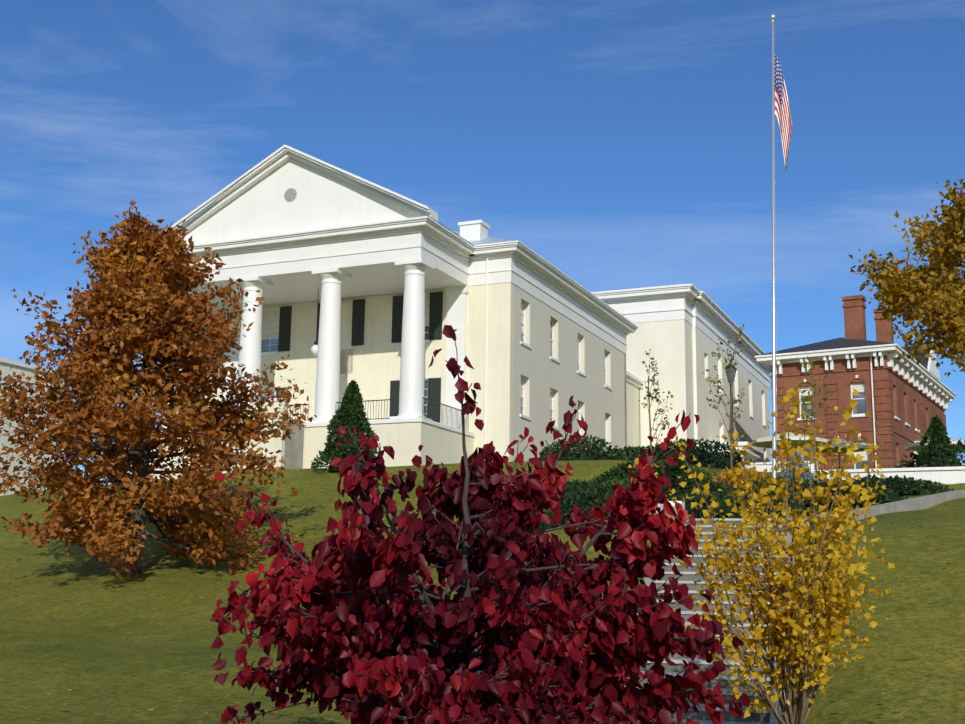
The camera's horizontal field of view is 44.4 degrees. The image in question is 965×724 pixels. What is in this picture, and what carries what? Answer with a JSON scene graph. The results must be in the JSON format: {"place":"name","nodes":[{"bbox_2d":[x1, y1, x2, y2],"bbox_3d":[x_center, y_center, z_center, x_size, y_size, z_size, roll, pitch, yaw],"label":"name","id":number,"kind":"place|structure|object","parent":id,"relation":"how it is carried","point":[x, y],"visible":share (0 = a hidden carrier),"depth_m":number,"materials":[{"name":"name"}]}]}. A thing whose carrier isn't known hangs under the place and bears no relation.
{"place":"outdoors","nodes":[
{"label":"outdoors","id":0,"kind":"place"},
{"bbox_2d":[311,345,317,355],"bbox_3d":[-7.862,-0.548,55.875,0.480,0.500,0.480,-4,-12,23],"label":"lamp","id":1,"kind":"object","parent":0,"point":[314,349],"visible":0.67,"depth_m":55.70,"materials":[{"name":"white glass"}]},
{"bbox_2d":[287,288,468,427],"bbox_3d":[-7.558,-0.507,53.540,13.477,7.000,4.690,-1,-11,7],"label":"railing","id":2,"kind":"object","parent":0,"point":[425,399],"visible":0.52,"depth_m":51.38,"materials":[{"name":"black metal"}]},
{"bbox_2d":[149,282,640,481],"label":"courthouse walls","id":3,"kind":"structure","parent":0,"point":[371,366],"depth_m":55.26,"materials":[{"name":"beige paint"}]},
{"bbox_2d":[276,291,442,422],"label":"shutters","id":4,"kind":"object","parent":3,"relation":"attached to","point":[435,327],"visible":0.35,"depth_m":56.80,"materials":[{"name":"black wood"}]},
{"bbox_2d":[260,296,605,436],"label":"courthouse blinds","id":5,"kind":"object","parent":3,"relation":"in","point":[275,319],"visible":0.15,"depth_m":59.97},
{"bbox_2d":[261,321,605,442],"bbox_3d":[-3.886,1.617,64.799,17.400,6.600,15.155,-4,-12,23],"label":"courthouse glass","id":6,"kind":"object","parent":3,"relation":"in","point":[272,348],"depth_m":59.76,"materials":[{"name":"grey glass"}]},
{"bbox_2d":[0,460,964,723],"bbox_3d":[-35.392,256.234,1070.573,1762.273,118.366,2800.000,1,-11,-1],"label":"terrain","id":7,"kind":"structure","parent":0,"point":[110,678],"depth_m":19.77,"materials":[{"name":"green plant"}]},
{"bbox_2d":[0,362,63,495],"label":"building walls","id":8,"kind":"structure","parent":7,"relation":"on","point":[6,370],"depth_m":92.89,"materials":[{"name":"beige paint"}]},
{"bbox_2d":[0,357,54,372],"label":"building trim","id":9,"kind":"structure","parent":8,"relation":"attached to","point":[15,362],"depth_m":93.30,"materials":[{"name":"white paint"}]},
{"bbox_2d":[0,200,316,581],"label":"oak","id":10,"kind":"object","parent":7,"relation":"on","point":[116,259],"depth_m":32.27,"materials":[{"name":"orange plant"}]},
{"bbox_2d":[284,420,303,468],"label":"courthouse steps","id":11,"kind":"structure","parent":7,"relation":"on","point":[293,457],"depth_m":50.71,"materials":[{"name":"grey concrete"}]},
{"bbox_2d":[311,380,378,471],"bbox_3d":[-5.238,2.563,46.692,3.128,3.801,3.109,-4,-12,23],"label":"evergreen shrub","id":12,"kind":"object","parent":7,"relation":"on","point":[335,424],"depth_m":46.15,"materials":[{"name":"green plant"}]},
{"bbox_2d":[159,145,643,451],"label":"building trim","id":13,"kind":"structure","parent":7,"relation":"on","point":[334,234],"depth_m":54.45,"materials":[{"name":"white paint"}]},
{"bbox_2d":[284,188,296,201],"bbox_3d":[-8.868,-7.711,54.664,0.660,0.660,0.025,-4,-12,23],"label":"round vent","id":14,"kind":"object","parent":13,"relation":"attached to","point":[290,195],"visible":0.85,"depth_m":54.65,"materials":[{"name":"grey"}]},
{"bbox_2d":[177,170,509,244],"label":"roof","id":15,"kind":"structure","parent":13,"relation":"on","point":[486,240],"depth_m":56.03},
{"bbox_2d":[210,325,750,723],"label":"dogwood","id":16,"kind":"object","parent":7,"relation":"on","point":[348,639],"depth_m":9.26,"materials":[{"name":"red plant"}]},
{"bbox_2d":[0,507,961,723],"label":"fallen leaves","id":17,"kind":"object","parent":7,"relation":"on","point":[235,635],"visible":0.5,"depth_m":24.98,"materials":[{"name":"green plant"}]},
{"bbox_2d":[533,509,570,530],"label":"shrub","id":18,"kind":"object","parent":7,"relation":"on","point":[548,514],"depth_m":29.62,"materials":[{"name":"green plant"}]},
{"bbox_2d":[515,479,612,499],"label":"shrub","id":19,"kind":"object","parent":7,"relation":"on","point":[574,483],"depth_m":36.04,"materials":[{"name":"green plant"}]},
{"bbox_2d":[544,483,613,529],"bbox_3d":[2.733,3.735,29.869,2.380,1.317,2.218,-4,-12,23],"label":"shrub","id":20,"kind":"object","parent":7,"relation":"on","point":[592,493],"depth_m":29.48,"materials":[{"name":"green plant"}]},
{"bbox_2d":[539,435,628,460],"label":"shrub","id":21,"kind":"object","parent":7,"relation":"on","point":[545,452],"depth_m":47.77,"materials":[{"name":"green plant"}]},
{"bbox_2d":[588,474,639,503],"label":"shrub","id":22,"kind":"object","parent":7,"relation":"on","point":[611,484],"visible":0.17,"depth_m":33.65,"materials":[{"name":"green plant"}]},
{"bbox_2d":[592,458,713,489],"bbox_3d":[5.502,3.758,39.323,4.342,1.196,2.242,-4,-12,23],"label":"hedge bed","id":23,"kind":"object","parent":7,"relation":"on","point":[620,470],"depth_m":38.98,"materials":[{"name":"green plant"}]},
{"bbox_2d":[638,349,673,466],"bbox_3d":[5.640,1.900,38.287,1.166,4.594,0.902,1,-11,-1],"label":"sapling","id":24,"kind":"object","parent":7,"relation":"on","point":[649,395],"depth_m":38.45,"materials":[{"name":"green plant"}]},
{"bbox_2d":[600,284,770,462],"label":"annex walls","id":25,"kind":"structure","parent":7,"relation":"on","point":[681,351],"depth_m":75.81,"materials":[{"name":"beige paint"}]},
{"bbox_2d":[591,284,770,462],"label":"roof cornice","id":26,"kind":"structure","parent":25,"relation":"attached to","point":[703,312],"depth_m":76.79,"materials":[{"name":"white paint"}]},
{"bbox_2d":[662,454,709,505],"bbox_3d":[5.362,3.308,32.313,2.069,1.661,2.062,-4,-12,23],"label":"shrub","id":27,"kind":"object","parent":7,"relation":"on","point":[682,474],"depth_m":32.03,"materials":[{"name":"green plant"}]},
{"bbox_2d":[633,438,744,468],"bbox_3d":[7.897,3.678,46.406,4.882,1.451,1.954,-4,-12,23],"label":"hedge","id":28,"kind":"object","parent":7,"relation":"on","point":[711,448],"depth_m":45.72,"materials":[{"name":"green plant"}]},
{"bbox_2d":[618,521,784,722],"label":"outdoor stairs","id":29,"kind":"structure","parent":7,"relation":"on","point":[729,716],"depth_m":17.39,"materials":[{"name":"concrete"}]},
{"bbox_2d":[624,518,783,723],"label":"hill stair treads","id":30,"kind":"object","parent":29,"relation":"on","point":[696,661],"visible":0.04,"depth_m":15.70,"materials":[{"name":"concrete"}]},
{"bbox_2d":[607,491,808,518],"bbox_3d":[5.165,3.382,27.198,4.942,0.830,3.486,-4,-12,23],"label":"shrub","id":31,"kind":"object","parent":7,"relation":"on","point":[720,497],"depth_m":26.35,"materials":[{"name":"green plant"}]},
{"bbox_2d":[695,481,744,503],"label":"shrub","id":32,"kind":"object","parent":7,"relation":"on","point":[716,486],"depth_m":33.78,"materials":[{"name":"green plant"}]},
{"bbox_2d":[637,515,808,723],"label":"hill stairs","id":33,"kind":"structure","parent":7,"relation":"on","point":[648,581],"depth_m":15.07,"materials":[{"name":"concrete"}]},
{"bbox_2d":[703,323,744,471],"bbox_3d":[8.219,1.517,40.221,1.582,5.838,1.126,1,-11,-1],"label":"sapling","id":34,"kind":"object","parent":7,"relation":"on","point":[734,401],"depth_m":40.37,"materials":[{"name":"green plant"}]},
{"bbox_2d":[725,359,735,469],"bbox_3d":[9.729,2.050,46.147,0.400,4.450,0.400,-4,-12,23],"label":"lamp post","id":35,"kind":"object","parent":7,"relation":"on","point":[732,419],"depth_m":46.29,"materials":[{"name":"black metal"}]},
{"bbox_2d":[709,466,767,493],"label":"orange shrub","id":36,"kind":"object","parent":7,"relation":"on","point":[724,478],"depth_m":35.30,"materials":[{"name":"orange plant"}]},
{"bbox_2d":[699,493,820,518],"bbox_3d":[5.981,3.197,25.487,2.734,0.843,3.414,-4,-12,23],"label":"shrub","id":37,"kind":"object","parent":7,"relation":"on","point":[722,505],"depth_m":25.05,"materials":[{"name":"green plant"}]},
{"bbox_2d":[628,379,894,723],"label":"yellow tree","id":38,"kind":"object","parent":7,"relation":"on","point":[843,606],"depth_m":10.80,"materials":[{"name":"yellow plant"}]},
{"bbox_2d":[726,477,803,507],"bbox_3d":[6.787,3.307,28.869,2.131,1.056,1.955,-4,-12,23],"label":"orange shrub","id":39,"kind":"object","parent":7,"relation":"on","point":[768,484],"visible":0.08,"depth_m":28.59,"materials":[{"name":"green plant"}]},
{"bbox_2d":[770,14,776,477],"bbox_3d":[10.226,-4.106,41.580,0.200,17.510,0.200,3,-11,0],"label":"flagpole","id":40,"kind":"object","parent":7,"relation":"on","point":[774,374],"visible":0.77,"depth_m":41.34,"materials":[{"name":"metal"}]},
{"bbox_2d":[775,55,791,170],"bbox_3d":[10.804,-8.888,42.384,0.627,4.671,0.292,-5,-12,29],"label":"flag","id":41,"kind":"object","parent":40,"relation":"attached to","point":[782,111],"visible":1,"depth_m":42.43,"materials":[{"name":"multicoloured fabric"}]},
{"bbox_2d":[776,451,817,481],"bbox_3d":[10.315,3.680,38.923,1.790,1.588,1.588,-4,-12,23],"label":"blue spruce","id":42,"kind":"object","parent":7,"relation":"on","point":[799,465],"depth_m":38.68,"materials":[{"name":"teal plant"}]},
{"bbox_2d":[650,461,964,517],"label":"garden walls","id":43,"kind":"structure","parent":7,"relation":"on","point":[950,475],"depth_m":39.04,"materials":[{"name":"white paint"}]},
{"bbox_2d":[797,356,835,469],"bbox_3d":[11.817,1.869,41.889,1.191,4.194,1.155,1,-11,-1],"label":"sapling","id":44,"kind":"object","parent":7,"relation":"on","point":[812,389],"depth_m":41.92,"materials":[{"name":"green plant"}]},
{"bbox_2d":[817,447,862,468],"bbox_3d":[18.435,5.331,61.093,2.914,2.800,2.914,-4,-12,23],"label":"frame","id":45,"kind":"object","parent":7,"relation":"on","point":[839,455],"visible":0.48,"depth_m":61.12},
{"bbox_2d":[809,436,868,452],"bbox_3d":[18.450,4.182,61.311,3.000,0.760,3.000,-4,-12,23],"label":"patio umbrella","id":46,"kind":"object","parent":45,"relation":"on","point":[843,445],"visible":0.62,"depth_m":61.17,"materials":[{"name":"white fabric"}]},
{"bbox_2d":[788,478,907,507],"bbox_3d":[9.598,3.652,31.965,4.130,0.875,6.948,-4,-12,23],"label":"hedge","id":47,"kind":"object","parent":7,"relation":"on","point":[886,497],"depth_m":29.89,"materials":[{"name":"green plant"}]},
{"bbox_2d":[755,337,955,468],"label":"building trim","id":48,"kind":"structure","parent":7,"relation":"on","point":[928,382],"depth_m":79.00,"materials":[{"name":"white paint"}]},
{"bbox_2d":[800,384,867,460],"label":"window blinds","id":49,"kind":"object","parent":48,"relation":"attached to","point":[860,387],"visible":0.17,"depth_m":77.46,"materials":[{"name":"white fabric"}]},
{"bbox_2d":[801,392,867,468],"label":"window","id":50,"kind":"structure","parent":48,"relation":"in","point":[861,406],"depth_m":77.39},
{"bbox_2d":[756,338,928,368],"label":"roof","id":51,"kind":"structure","parent":48,"relation":"on","point":[836,343],"depth_m":79.85,"materials":[{"name":"grey"}]},
{"bbox_2d":[802,490,964,521],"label":"path","id":52,"kind":"structure","parent":7,"relation":"on","point":[924,502],"depth_m":27.97,"materials":[{"name":"concrete"}]},
{"bbox_2d":[843,474,953,494],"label":"hedge","id":53,"kind":"object","parent":7,"relation":"on","point":[905,483],"depth_m":35.25,"materials":[{"name":"green plant"}]},
{"bbox_2d":[895,439,964,467],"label":"shrub","id":54,"kind":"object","parent":7,"relation":"on","point":[959,443],"depth_m":42.28,"materials":[{"name":"green plant"}]},
{"bbox_2d":[916,416,959,467],"bbox_3d":[15.642,2.882,40.934,1.735,2.094,1.671,-4,-12,23],"label":"conifer tree","id":55,"kind":"object","parent":7,"relation":"on","point":[936,423],"depth_m":40.65,"materials":[{"name":"green plant"}]},
{"bbox_2d":[0,0,964,488],"label":"sky","id":56,"kind":"structure","parent":0,"point":[627,144],"materials":[{"name":"blue"}]},
{"bbox_2d":[512,285,626,461],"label":"courthouse walls","id":57,"kind":"structure","parent":0,"point":[539,370],"depth_m":60.53,"materials":[{"name":"beige paint"}]},
{"bbox_2d":[606,445,706,460],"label":"shrub","id":58,"kind":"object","parent":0,"point":[631,452],"depth_m":49.72,"materials":[{"name":"green plant"}]},
{"bbox_2d":[750,432,827,448],"bbox_3d":[15.005,3.652,57.939,3.800,0.760,3.800,-4,-12,23],"label":"patio umbrella","id":59,"kind":"object","parent":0,"point":[768,439],"visible":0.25,"depth_m":58.06,"materials":[{"name":"white fabric"}]},
{"bbox_2d":[770,295,946,469],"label":"brick house walls","id":60,"kind":"structure","parent":0,"point":[913,406],"depth_m":78.33,"materials":[{"name":"red brick"}]},
{"bbox_2d":[849,178,964,375],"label":"tree","id":61,"kind":"object","parent":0,"point":[898,284],"depth_m":49.94,"materials":[{"name":"yellow plant"}]},
{"bbox_2d":[904,438,964,450],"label":"patio umbrella","id":62,"kind":"object","parent":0,"point":[916,445],"visible":0.21,"depth_m":60.47,"materials":[{"name":"white fabric"}]}
]}

